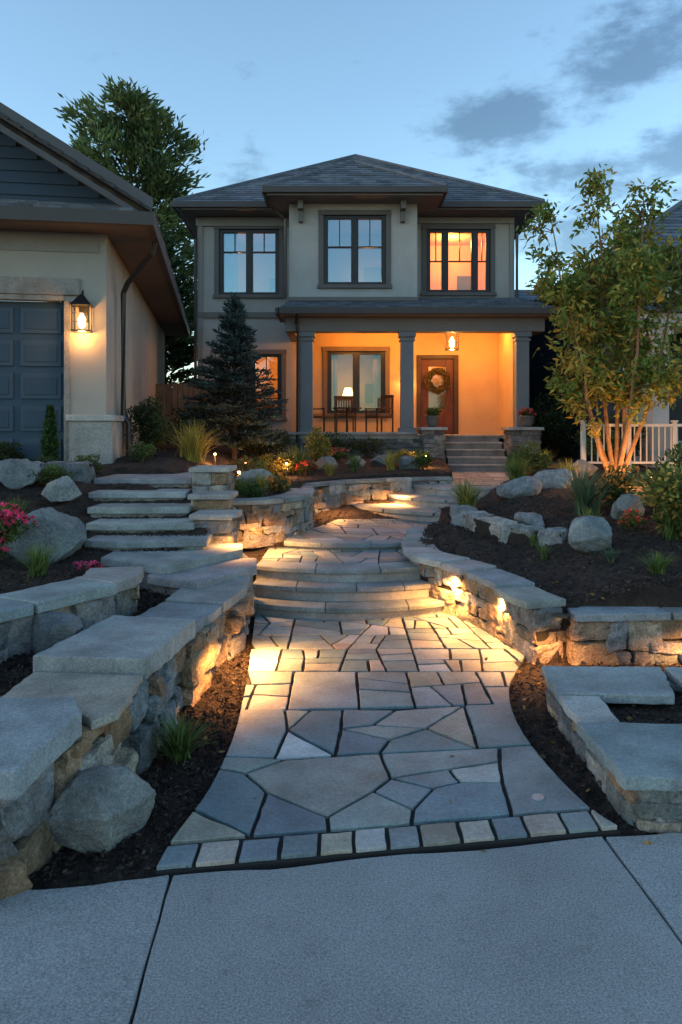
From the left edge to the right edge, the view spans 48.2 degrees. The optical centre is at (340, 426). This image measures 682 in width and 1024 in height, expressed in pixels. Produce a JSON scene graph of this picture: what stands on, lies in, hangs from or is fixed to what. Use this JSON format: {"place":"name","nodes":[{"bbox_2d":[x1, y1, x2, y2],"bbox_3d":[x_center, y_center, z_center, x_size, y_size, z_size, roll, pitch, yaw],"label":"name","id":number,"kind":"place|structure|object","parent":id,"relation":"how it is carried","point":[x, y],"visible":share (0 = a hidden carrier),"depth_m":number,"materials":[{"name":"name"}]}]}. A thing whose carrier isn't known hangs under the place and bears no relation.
{"place":"outdoors","nodes":[
{"label":"outdoors","id":0,"kind":"place"},
{"bbox_2d":[13,541,60,577],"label":"ornamental grass","id":1,"kind":"object","parent":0,"point":[37,561],"depth_m":6.12,"materials":[{"name":"green plant"}]},
{"bbox_2d":[144,710,218,765],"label":"ornamental grass","id":2,"kind":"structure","parent":0,"point":[179,744],"depth_m":4.37,"materials":[{"name":"green plant"}]},
{"bbox_2d":[157,416,230,462],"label":"ornamental grass","id":3,"kind":"object","parent":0,"point":[193,449],"depth_m":12.01,"materials":[{"name":"green plant"}]},
{"bbox_2d":[0,832,681,1023],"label":"concrete driveway","id":4,"kind":"structure","parent":0,"point":[582,931],"depth_m":2.80,"materials":[{"name":"concrete"}]},
{"bbox_2d":[0,445,681,889],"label":"mulch bed","id":5,"kind":"object","parent":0,"point":[572,577],"visible":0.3,"depth_m":6.35,"materials":[{"name":"brown soil"}]},
{"bbox_2d":[0,441,25,460],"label":"round shrub","id":6,"kind":"object","parent":5,"relation":"on","point":[5,451],"visible":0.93,"depth_m":10.56,"materials":[{"name":"green plant"}]},
{"bbox_2d":[0,502,37,558],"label":"flowering plant","id":7,"kind":"object","parent":5,"relation":"on","point":[10,521],"visible":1,"depth_m":6.81,"materials":[{"name":"pink plant"}]},
{"bbox_2d":[0,459,43,488],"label":"boulder","id":8,"kind":"object","parent":5,"relation":"on","point":[14,473],"visible":0.95,"depth_m":9.03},
{"bbox_2d":[0,507,86,564],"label":"boulder","id":9,"kind":"object","parent":5,"relation":"on","point":[66,534],"visible":0.6,"depth_m":7.33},
{"bbox_2d":[39,404,60,460],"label":"dwarf cypress shrub","id":10,"kind":"object","parent":5,"relation":"on","point":[49,441],"visible":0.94,"depth_m":10.30,"materials":[{"name":"green plant"}]},
{"bbox_2d":[28,463,73,485],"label":"round shrub","id":11,"kind":"object","parent":5,"relation":"on","point":[51,472],"visible":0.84,"depth_m":9.16,"materials":[{"name":"green plant"}]},
{"bbox_2d":[30,611,82,653],"bbox_3d":[-1.895,1.420,5.047,0.359,0.379,0.261,0,0,10],"label":"boulder","id":12,"kind":"object","parent":5,"relation":"on","point":[50,629],"visible":0.66,"depth_m":4.96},
{"bbox_2d":[41,476,81,501],"bbox_3d":[-3.206,0.725,8.760,0.459,0.312,0.318,0,0,-35],"label":"boulder","id":13,"kind":"object","parent":5,"relation":"on","point":[63,488],"visible":0.98,"depth_m":8.65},
{"bbox_2d":[0,276,134,463],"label":"plinth and lintel","id":14,"kind":"structure","parent":5,"relation":"on","point":[103,437],"depth_m":10.88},
{"bbox_2d":[0,566,143,622],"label":"cap slabs","id":15,"kind":"structure","parent":5,"relation":"on","point":[90,584],"depth_m":5.38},
{"bbox_2d":[0,230,164,450],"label":"walls","id":16,"kind":"structure","parent":5,"relation":"on","point":[103,275],"depth_m":11.00,"materials":[{"name":"paint"}]},
{"bbox_2d":[0,301,63,461],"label":"garage door","id":17,"kind":"structure","parent":16,"relation":"attached to","point":[31,360],"depth_m":10.94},
{"bbox_2d":[70,290,93,332],"bbox_3d":[-3.672,-1.644,10.801,0.289,0.607,0.305,0,0,-9],"label":"wall sconce","id":18,"kind":"object","parent":16,"relation":"attached to","point":[82,303],"depth_m":10.75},
{"bbox_2d":[0,102,189,336],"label":"eaves and gable","id":19,"kind":"object","parent":16,"relation":"on","point":[26,174],"visible":1,"depth_m":10.79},
{"bbox_2d":[0,113,189,329],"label":"fascia trim","id":20,"kind":"structure","parent":19,"relation":"on","point":[12,202],"depth_m":10.48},
{"bbox_2d":[120,242,157,456],"bbox_3d":[-3.088,-1.113,11.727,0.971,3.327,0.153,0,0,43],"label":"downspout","id":21,"kind":"object","parent":19,"relation":"attached to","point":[139,269],"visible":0.89,"depth_m":11.98,"materials":[{"name":"metal"}]},
{"bbox_2d":[48,765,155,853],"bbox_3d":[-1.102,1.781,3.508,0.423,0.423,0.366,0,0,4],"label":"boulder","id":22,"kind":"object","parent":5,"relation":"on","point":[107,808],"visible":0.91,"depth_m":3.40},
{"bbox_2d":[53,74,210,353],"bbox_3d":[-8.081,-6.409,30.030,10.319,14.420,9.133,0,0,0],"label":"tree","id":23,"kind":"object","parent":5,"relation":"on","point":[146,127],"visible":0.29,"depth_m":28.68,"materials":[{"name":"green plant"}]},
{"bbox_2d":[125,441,156,461],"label":"round shrub","id":24,"kind":"object","parent":5,"relation":"on","point":[144,452],"visible":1,"depth_m":11.04,"materials":[{"name":"green plant"}]},
{"bbox_2d":[124,394,180,454],"bbox_3d":[-3.060,-0.030,12.301,0.864,1.028,0.850,0,0,0],"label":"round shrub","id":25,"kind":"object","parent":5,"relation":"on","point":[152,416],"visible":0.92,"depth_m":12.17,"materials":[{"name":"green plant"}]},
{"bbox_2d":[84,472,256,595],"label":"garden stairs","id":26,"kind":"structure","parent":5,"relation":"on","point":[197,562],"depth_m":7.73,"materials":[{"name":"stone"}]},
{"bbox_2d":[162,231,193,419],"bbox_3d":[-6.222,-3.033,26.884,4.877,7.866,4.638,0,0,0],"label":"pine tree","id":27,"kind":"object","parent":5,"relation":"on","point":[176,358],"visible":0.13,"depth_m":26.71,"materials":[{"name":"green plant"}]},
{"bbox_2d":[156,383,214,444],"bbox_3d":[-4.768,-0.210,19.635,3.065,1.819,0.070,0,0,0],"label":"wooden fence","id":28,"kind":"object","parent":5,"relation":"on","point":[166,394],"visible":0.15,"depth_m":19.60,"materials":[{"name":"brown wood"}]},
{"bbox_2d":[168,404,217,446],"bbox_3d":[-3.148,-0.026,16.495,1.202,1.052,1.738,0,0,0],"label":"round shrub","id":29,"kind":"object","parent":5,"relation":"on","point":[182,418],"visible":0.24,"depth_m":16.19,"materials":[{"name":"green plant"}]},
{"bbox_2d":[190,471,239,542],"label":"stones","id":30,"kind":"object","parent":5,"relation":"on","point":[224,531],"visible":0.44,"depth_m":8.78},
{"bbox_2d":[188,465,242,519],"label":"cap slabs","id":31,"kind":"structure","parent":30,"relation":"on","point":[214,514],"depth_m":8.74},
{"bbox_2d":[177,292,288,459],"bbox_3d":[-2.143,-0.971,14.997,2.262,3.416,2.219,0,0,0],"label":"blue spruce tree","id":32,"kind":"object","parent":5,"relation":"on","point":[244,414],"visible":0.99,"depth_m":14.79,"materials":[{"name":"green plant"}]},
{"bbox_2d":[237,480,269,497],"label":"round shrub","id":33,"kind":"object","parent":5,"relation":"on","point":[254,490],"visible":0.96,"depth_m":9.81,"materials":[{"name":"green plant"}]},
{"bbox_2d":[237,425,293,462],"bbox_3d":[-1.604,0.330,15.418,1.413,0.898,1.176,0,0,38],"label":"round shrub","id":34,"kind":"object","parent":5,"relation":"on","point":[263,450],"visible":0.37,"depth_m":15.33,"materials":[{"name":"green plant"}]},
{"bbox_2d":[257,452,298,474],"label":"golden shrub","id":35,"kind":"object","parent":5,"relation":"on","point":[274,466],"visible":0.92,"depth_m":12.82,"materials":[{"name":"yellow plant"}]},
{"bbox_2d":[265,473,292,492],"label":"flowering plant","id":36,"kind":"object","parent":5,"relation":"on","point":[275,484],"visible":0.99,"depth_m":10.52,"materials":[{"name":"green plant"}]},
{"bbox_2d":[239,487,373,551],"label":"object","id":37,"kind":"object","parent":5,"relation":"on","point":[254,549],"visible":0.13,"depth_m":9.42,"materials":[{"name":"grey stone"}]},
{"bbox_2d":[233,480,452,548],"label":"stones","id":38,"kind":"object","parent":37,"relation":"on","point":[279,525],"visible":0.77,"depth_m":9.95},
{"bbox_2d":[234,476,452,504],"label":"cap slabs","id":39,"kind":"structure","parent":38,"relation":"on","point":[306,491],"depth_m":11.08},
{"bbox_2d":[304,427,332,468],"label":"golden shrub","id":40,"kind":"object","parent":5,"relation":"on","point":[319,442],"visible":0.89,"depth_m":14.21,"materials":[{"name":"green plant"}]},
{"bbox_2d":[252,519,445,620],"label":"curved stone steps","id":41,"kind":"structure","parent":5,"relation":"on","point":[340,569],"depth_m":7.95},
{"bbox_2d":[203,204,513,452],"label":"walls","id":42,"kind":"structure","parent":5,"relation":"on","point":[485,383],"depth_m":20.00,"materials":[{"name":"paint"}]},
{"bbox_2d":[219,230,278,293],"bbox_3d":[-2.410,-4.320,20.072,1.580,1.720,0.096,0,0,0],"label":"frame","id":43,"kind":"object","parent":42,"relation":"attached to","point":[249,251],"visible":1,"depth_m":20.03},
{"bbox_2d":[213,226,284,297],"bbox_3d":[-2.410,-4.335,19.992,1.880,1.930,0.135,0,0,0],"label":"casing","id":44,"kind":"object","parent":42,"relation":"attached to","point":[216,294],"visible":0.88,"depth_m":19.96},
{"bbox_2d":[238,233,274,291],"bbox_3d":[-2.410,-4.245,21.310,2.080,2.170,2.200,0,0,0],"label":"room","id":45,"kind":"object","parent":42,"relation":"attached to","point":[263,272],"visible":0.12,"depth_m":22.41,"materials":[{"name":"glass"}]},
{"bbox_2d":[224,233,237,291],"bbox_3d":[-2.950,-4.320,20.300,0.400,1.920,0.059,0,0,0],"label":"curtain","id":46,"kind":"object","parent":45,"relation":"hanging from","point":[230,272],"visible":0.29,"depth_m":20.30,"materials":[{"name":"fabric"}]},
{"bbox_2d":[246,350,286,420],"bbox_3d":[-1.960,-1.090,19.992,1.100,1.860,0.135,0,0,0],"label":"casing","id":47,"kind":"object","parent":42,"relation":"attached to","point":[283,353],"visible":0.48,"depth_m":19.96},
{"bbox_2d":[256,358,277,412],"bbox_3d":[-1.960,-1.000,21.310,1.300,2.100,2.200,0,0,0],"label":"room","id":48,"kind":"object","parent":42,"relation":"attached to","point":[272,363],"depth_m":22.41,"materials":[{"name":"paint"}]},
{"bbox_2d":[317,210,391,287],"bbox_3d":[0.340,-4.375,18.793,1.840,1.930,0.135,0,0,0],"label":"casing","id":49,"kind":"object","parent":42,"relation":"attached to","point":[321,214],"visible":1,"depth_m":18.77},
{"bbox_2d":[324,215,385,283],"bbox_3d":[0.340,-4.360,18.872,1.540,1.720,0.096,0,0,0],"label":"frame","id":50,"kind":"object","parent":42,"relation":"attached to","point":[354,246],"visible":0.96,"depth_m":18.83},
{"bbox_2d":[337,355,372,410],"bbox_3d":[0.400,-1.090,21.310,2.020,2.080,2.200,0,0,0],"label":"room","id":51,"kind":"object","parent":42,"relation":"attached to","point":[344,371],"visible":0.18,"depth_m":22.41,"materials":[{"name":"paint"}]},
{"bbox_2d":[332,355,380,410],"bbox_3d":[0.390,-1.165,20.300,1.420,1.830,0.058,0,0,0],"label":"curtain","id":52,"kind":"object","parent":51,"relation":"hanging from","point":[376,381],"visible":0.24,"depth_m":20.30,"materials":[{"name":"fabric"}]},
{"bbox_2d":[330,219,380,281],"bbox_3d":[0.340,-4.285,20.110,2.040,2.170,2.200,0,0,0],"label":"room","id":53,"kind":"object","parent":42,"relation":"attached to","point":[369,264],"visible":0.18,"depth_m":21.21,"materials":[{"name":"glass"}]},
{"bbox_2d":[327,351,384,412],"bbox_3d":[0.400,-1.165,20.072,1.520,1.630,0.096,0,0,0],"label":"frame","id":54,"kind":"object","parent":42,"relation":"attached to","point":[356,374],"visible":0.87,"depth_m":20.03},
{"bbox_2d":[322,347,389,416],"bbox_3d":[0.400,-1.180,19.992,1.820,1.840,0.135,0,0,0],"label":"casing","id":55,"kind":"object","parent":42,"relation":"attached to","point":[387,367],"visible":0.62,"depth_m":19.96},
{"bbox_2d":[172,186,545,392],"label":"trim and gutters","id":56,"kind":"structure","parent":42,"relation":"attached to","point":[433,207],"depth_m":19.26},
{"bbox_2d":[177,208,196,382],"bbox_3d":[-3.947,-2.392,19.606,0.100,6.385,0.757,0,0,27],"label":"downspout","id":57,"kind":"object","parent":56,"relation":"attached to","point":[184,218],"visible":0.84,"depth_m":19.86,"materials":[{"name":"metal"}]},
{"bbox_2d":[264,195,286,296],"bbox_3d":[-1.612,-4.377,18.509,0.177,2.354,0.757,0,0,39],"label":"downspout","id":58,"kind":"object","parent":56,"relation":"attached to","point":[275,211],"visible":1,"depth_m":18.71,"materials":[{"name":"metal"}]},
{"bbox_2d":[180,156,553,306],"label":"shingle roof","id":59,"kind":"structure","parent":42,"relation":"on","point":[353,174],"depth_m":19.14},
{"bbox_2d":[173,154,544,200],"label":"ridge caps","id":60,"kind":"object","parent":59,"relation":"on","point":[361,163],"visible":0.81,"depth_m":19.96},
{"bbox_2d":[416,355,457,433],"bbox_3d":[2.530,-0.840,20.065,1.100,2.080,0.190,0,0,0],"label":"door leaf","id":61,"kind":"object","parent":42,"relation":"attached to","point":[448,417],"visible":0.68,"depth_m":20.03,"materials":[{"name":"brown wood"}]},
{"bbox_2d":[428,367,445,409],"bbox_3d":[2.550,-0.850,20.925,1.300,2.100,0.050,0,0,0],"label":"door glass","id":62,"kind":"object","parent":61,"relation":"attached to","point":[436,400],"visible":0.14,"depth_m":20.90,"materials":[{"name":"glass"}]},
{"label":"front door","id":63,"kind":"object","parent":61,"relation":"attached to","visible":0},
{"bbox_2d":[424,367,450,393],"bbox_3d":[2.524,-1.194,19.948,0.734,0.722,0.231,0,0,0],"label":"wreath","id":64,"kind":"object","parent":63,"relation":"attached to","point":[431,387],"visible":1,"depth_m":19.91,"materials":[{"name":"green plant"}]},
{"bbox_2d":[430,233,484,289],"bbox_3d":[3.080,-4.275,21.310,2.180,2.110,2.200,0,0,0],"label":"room","id":65,"kind":"object","parent":42,"relation":"attached to","point":[459,275],"visible":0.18,"depth_m":22.41,"materials":[{"name":"glass"}]},
{"bbox_2d":[426,230,489,291],"bbox_3d":[3.080,-4.350,20.072,1.680,1.660,0.096,0,0,0],"label":"frame","id":66,"kind":"object","parent":42,"relation":"attached to","point":[444,261],"visible":1,"depth_m":20.03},
{"bbox_2d":[421,224,496,295],"bbox_3d":[3.080,-4.365,19.992,1.980,1.870,0.135,0,0,0],"label":"casing","id":67,"kind":"object","parent":42,"relation":"attached to","point":[491,227],"visible":1,"depth_m":19.95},
{"bbox_2d":[348,436,391,458],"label":"round shrub","id":68,"kind":"object","parent":5,"relation":"on","point":[373,447],"visible":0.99,"depth_m":16.84,"materials":[{"name":"green plant"}]},
{"bbox_2d":[155,613,620,879],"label":"flagstone path","id":69,"kind":"structure","parent":5,"relation":"on","point":[384,773],"depth_m":4.29,"materials":[{"name":"stone"}]},
{"bbox_2d":[285,434,503,448],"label":"porch floor","id":70,"kind":"structure","parent":5,"relation":"on","point":[501,438],"depth_m":17.70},
{"bbox_2d":[334,396,355,431],"bbox_3d":[0.103,-0.300,19.293,0.525,0.980,0.526,0,0,-6],"label":"porch chair","id":71,"kind":"object","parent":70,"relation":"on","point":[342,415],"visible":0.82,"depth_m":19.51,"materials":[{"name":"brown wood"}]},
{"bbox_2d":[364,395,393,431],"bbox_3d":[0.945,-0.300,18.894,0.526,0.980,0.525,0,0,-33],"label":"porch chair","id":72,"kind":"object","parent":70,"relation":"on","point":[389,407],"visible":0.88,"depth_m":18.85,"materials":[{"name":"brown wood"}]},
{"bbox_2d":[275,307,560,431],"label":"porch columns and beam","id":73,"kind":"structure","parent":70,"relation":"on","point":[522,325],"depth_m":17.75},
{"bbox_2d":[295,314,299,455],"bbox_3d":[-1.005,-0.917,17.547,0.120,3.434,0.355,0,0,0],"label":"downspout","id":74,"kind":"object","parent":73,"relation":"attached to","point":[297,379],"visible":0.84,"depth_m":17.64,"materials":[{"name":"metal"}]},
{"bbox_2d":[287,430,541,466],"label":"stone plinth","id":75,"kind":"structure","parent":5,"relation":"on","point":[432,442],"depth_m":17.22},
{"bbox_2d":[286,427,543,434],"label":"plinth caps","id":76,"kind":"object","parent":75,"relation":"on","point":[421,428],"visible":0.88,"depth_m":17.62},
{"bbox_2d":[351,471,526,521],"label":"semicircular stone steps","id":77,"kind":"structure","parent":5,"relation":"on","point":[422,502],"depth_m":12.40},
{"bbox_2d":[444,435,508,471],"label":"porch steps","id":78,"kind":"structure","parent":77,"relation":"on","point":[473,453],"depth_m":17.50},
{"bbox_2d":[411,561,565,664],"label":"stones","id":79,"kind":"object","parent":5,"relation":"on","point":[496,616],"visible":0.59,"depth_m":6.73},
{"bbox_2d":[401,526,565,609],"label":"cap slabs","id":80,"kind":"structure","parent":79,"relation":"on","point":[517,590],"depth_m":7.19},
{"bbox_2d":[461,514,537,545],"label":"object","id":81,"kind":"object","parent":5,"relation":"on","point":[485,528],"visible":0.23,"depth_m":8.98,"materials":[{"name":"grey stone"}]},
{"bbox_2d":[449,504,568,545],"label":"stones","id":82,"kind":"object","parent":81,"relation":"on","point":[548,535],"visible":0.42,"depth_m":8.80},
{"bbox_2d":[496,476,541,498],"bbox_3d":[2.648,0.898,11.194,0.712,0.352,0.360,0,0,-17],"label":"boulder","id":83,"kind":"object","parent":5,"relation":"on","point":[523,486],"visible":0.91,"depth_m":11.08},
{"bbox_2d":[505,440,552,473],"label":"round shrub","id":84,"kind":"object","parent":5,"relation":"on","point":[538,457],"visible":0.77,"depth_m":13.34,"materials":[{"name":"green plant"}]},
{"bbox_2d":[514,512,545,527],"bbox_3d":[2.305,1.153,9.324,0.373,0.240,0.447,0,0,12],"label":"boulder","id":85,"kind":"object","parent":5,"relation":"on","point":[530,518],"visible":0.7,"depth_m":9.16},
{"bbox_2d":[532,468,572,488],"bbox_3d":[3.317,0.859,12.009,0.661,0.409,0.461,0,0,19],"label":"boulder","id":86,"kind":"object","parent":5,"relation":"on","point":[544,477],"visible":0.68,"depth_m":11.84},
{"bbox_2d":[529,392,586,458],"bbox_3d":[5.201,-0.030,18.536,1.882,1.630,1.855,0,0,0],"label":"round shrub","id":87,"kind":"object","parent":5,"relation":"on","point":[551,427],"visible":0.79,"depth_m":18.24,"materials":[{"name":"green plant"}]},
{"bbox_2d":[550,465,618,515],"bbox_3d":[3.135,0.797,9.686,1.050,0.661,0.936,0,0,0],"label":"yucca plant","id":88,"kind":"object","parent":5,"relation":"on","point":[584,493],"visible":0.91,"depth_m":9.62,"materials":[{"name":"green plant"}]},
{"bbox_2d":[568,515,611,552],"bbox_3d":[2.603,1.113,7.841,0.381,0.400,0.596,0,0,39],"label":"boulder","id":89,"kind":"object","parent":5,"relation":"on","point":[586,534],"visible":0.91,"depth_m":7.71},
{"bbox_2d":[516,164,681,477],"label":"young serviceberry tree","id":90,"kind":"object","parent":5,"relation":"on","point":[638,279],"visible":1,"depth_m":12.54,"materials":[{"name":"green plant"}]},
{"bbox_2d":[529,275,681,460],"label":"walls","id":91,"kind":"structure","parent":5,"relation":"on","point":[541,358],"depth_m":21.58,"materials":[{"name":"paint"}]},
{"bbox_2d":[538,255,681,466],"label":"trim","id":92,"kind":"structure","parent":91,"relation":"attached to","point":[658,415],"depth_m":14.92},
{"bbox_2d":[533,200,681,311],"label":"shingle roof","id":93,"kind":"structure","parent":92,"relation":"on","point":[673,221],"depth_m":16.64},
{"bbox_2d":[586,428,625,468],"bbox_3d":[4.950,0.385,14.126,0.945,0.802,0.923,0,0,0],"label":"round shrub","id":94,"kind":"object","parent":5,"relation":"on","point":[594,450],"visible":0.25,"depth_m":14.04,"materials":[{"name":"green plant"}]},
{"bbox_2d":[569,412,647,460],"bbox_3d":[5.576,0.236,15.555,1.686,1.101,1.471,0,0,0],"label":"round shrub","id":95,"kind":"object","parent":5,"relation":"on","point":[611,421],"visible":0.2,"depth_m":15.40,"materials":[{"name":"green plant"}]},
{"bbox_2d":[545,677,681,834],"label":"stones","id":96,"kind":"object","parent":5,"relation":"on","point":[651,812],"visible":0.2,"depth_m":3.67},
{"bbox_2d":[541,666,681,791],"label":"cap slabs","id":97,"kind":"structure","parent":96,"relation":"on","point":[639,756],"depth_m":4.23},
{"bbox_2d":[594,463,643,509],"bbox_3d":[3.605,0.802,9.920,0.633,0.661,0.772,0,0,0],"label":"flowering plant","id":98,"kind":"object","parent":5,"relation":"on","point":[622,483],"visible":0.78,"depth_m":9.79,"materials":[{"name":"green plant"}]},
{"bbox_2d":[568,621,681,650],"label":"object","id":99,"kind":"object","parent":5,"relation":"on","point":[600,639],"visible":0.13,"depth_m":6.19,"materials":[{"name":"grey stone"}]},
{"bbox_2d":[565,618,681,665],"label":"stones","id":100,"kind":"object","parent":99,"relation":"on","point":[643,640],"visible":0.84,"depth_m":6.14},
{"bbox_2d":[567,606,681,621],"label":"cap slabs","id":101,"kind":"structure","parent":100,"relation":"on","point":[599,614],"depth_m":6.12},
{"bbox_2d":[611,493,644,520],"bbox_3d":[3.504,0.998,9.337,0.368,0.382,0.512,0,0,5],"label":"boulder","id":102,"kind":"object","parent":5,"relation":"on","point":[622,502],"visible":0.66,"depth_m":9.19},
{"bbox_2d":[579,420,681,474],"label":"porch railing","id":103,"kind":"object","parent":5,"relation":"on","point":[674,426],"visible":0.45,"depth_m":13.31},
{"bbox_2d":[617,508,647,529],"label":"flowering plant","id":104,"kind":"object","parent":5,"relation":"on","point":[631,520],"visible":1,"depth_m":8.73,"materials":[{"name":"red plant"}]},
{"bbox_2d":[629,463,681,537],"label":"golden shrub","id":105,"kind":"object","parent":5,"relation":"on","point":[668,500],"visible":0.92,"depth_m":8.16,"materials":[{"name":"green plant"}]},
{"bbox_2d":[638,442,681,492],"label":"round shrub","id":106,"kind":"object","parent":5,"relation":"on","point":[673,457],"visible":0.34,"depth_m":9.92,"materials":[{"name":"green plant"}]},
{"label":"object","id":107,"kind":"object","parent":5,"relation":"on","visible":0},
{"bbox_2d":[0,586,254,901],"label":"stones","id":108,"kind":"object","parent":107,"relation":"on","point":[184,676],"visible":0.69,"depth_m":4.09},
{"bbox_2d":[0,576,249,800],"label":"cap slabs","id":109,"kind":"structure","parent":108,"relation":"on","point":[93,677],"depth_m":4.32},
{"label":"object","id":110,"kind":"object","parent":5,"relation":"on","visible":0},
{"bbox_2d":[0,583,140,661],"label":"stones","id":111,"kind":"object","parent":110,"relation":"on","point":[15,636],"visible":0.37,"depth_m":5.33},
{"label":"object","id":112,"kind":"object","parent":5,"relation":"on","visible":0},
{"bbox_2d":[31,461,95,483],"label":"stones","id":113,"kind":"object","parent":112,"relation":"on","point":[84,471],"visible":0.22,"depth_m":9.62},
{"bbox_2d":[0,0,681,418],"label":"sky","id":114,"kind":"structure","parent":0,"point":[527,97],"materials":[{"name":"blue"}]},
{"bbox_2d":[441,474,489,507],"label":"ornamental grass","id":115,"kind":"object","parent":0,"point":[464,495],"depth_m":10.75,"materials":[{"name":"green plant"}]},
{"bbox_2d":[490,451,543,480],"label":"ornamental grass","id":116,"kind":"object","parent":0,"point":[515,471],"depth_m":12.34,"materials":[{"name":"green plant"}]},
{"bbox_2d":[629,550,677,574],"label":"ornamental grass","id":117,"kind":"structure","parent":0,"point":[657,565],"depth_m":6.78,"materials":[{"name":"green plant"}]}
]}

